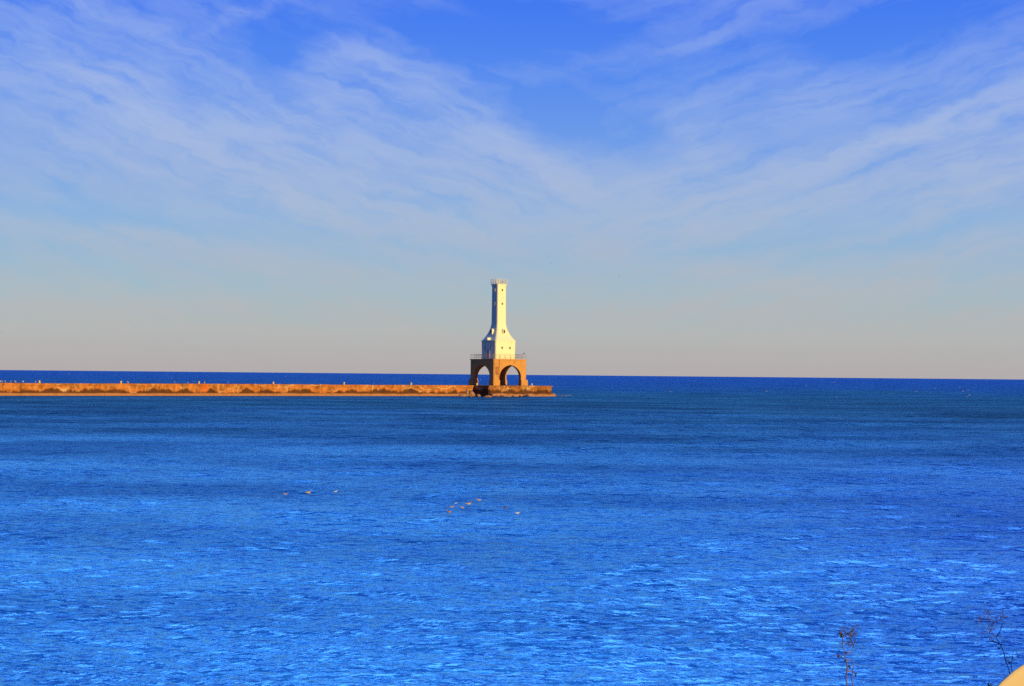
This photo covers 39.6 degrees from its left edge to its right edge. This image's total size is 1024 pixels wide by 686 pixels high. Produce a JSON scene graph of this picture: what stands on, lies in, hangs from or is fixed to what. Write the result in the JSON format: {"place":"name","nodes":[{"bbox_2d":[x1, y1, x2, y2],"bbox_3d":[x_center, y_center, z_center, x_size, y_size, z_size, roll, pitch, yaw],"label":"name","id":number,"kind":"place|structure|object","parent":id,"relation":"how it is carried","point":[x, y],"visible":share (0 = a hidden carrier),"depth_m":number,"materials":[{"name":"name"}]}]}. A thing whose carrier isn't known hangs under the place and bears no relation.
{"place":"outdoors","nodes":[
{"label":"outdoors","id":0,"kind":"place"},
{"bbox_2d":[0,370,1023,685],"bbox_3d":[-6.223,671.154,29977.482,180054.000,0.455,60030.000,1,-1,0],"label":"lake water","id":1,"kind":"structure","parent":0,"point":[678,530],"depth_m":44.69,"materials":[{"name":"blue liquid"}]},
{"bbox_2d":[0,382,475,395],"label":"breakwater","id":2,"kind":"object","parent":1,"relation":"in","point":[92,389],"visible":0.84,"depth_m":297.65,"materials":[{"name":"concrete"}]},
{"bbox_2d":[474,385,554,395],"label":"pierhead","id":3,"kind":"object","parent":1,"relation":"in","point":[507,390],"visible":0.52,"depth_m":326.76,"materials":[{"name":"concrete"}]},
{"bbox_2d":[469,279,527,385],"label":"lighthouse","id":4,"kind":"object","parent":3,"relation":"on","point":[498,359],"visible":0.98,"depth_m":329.71,"materials":[{"name":"concrete"}]},
{"bbox_2d":[486,349,489,357],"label":"door","id":5,"kind":"structure","parent":4,"relation":"in","point":[487,350],"depth_m":329.46,"materials":[{"name":"blue paint"}]},
{"bbox_2d":[0,0,1023,378],"label":"sky","id":6,"kind":"structure","parent":0,"point":[708,188],"materials":[{"name":"blue"}]},
{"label":"shore bank","id":7,"kind":"structure","parent":0,"visible":0},
{"bbox_2d":[834,624,859,685],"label":"dry weed","id":8,"kind":"object","parent":7,"relation":"on","point":[842,637],"visible":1,"depth_m":5.18,"materials":[{"name":"brown plant"}]},
{"bbox_2d":[973,609,1023,673],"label":"dry weed","id":9,"kind":"object","parent":7,"relation":"on","point":[996,636],"visible":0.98,"depth_m":7.17,"materials":[{"name":"brown plant"}]},
{"bbox_2d":[998,664,1023,685],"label":"shore boulder","id":10,"kind":"object","parent":7,"relation":"on","point":[1015,677],"visible":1,"depth_m":6.17,"materials":[{"name":"stone"}]}
]}

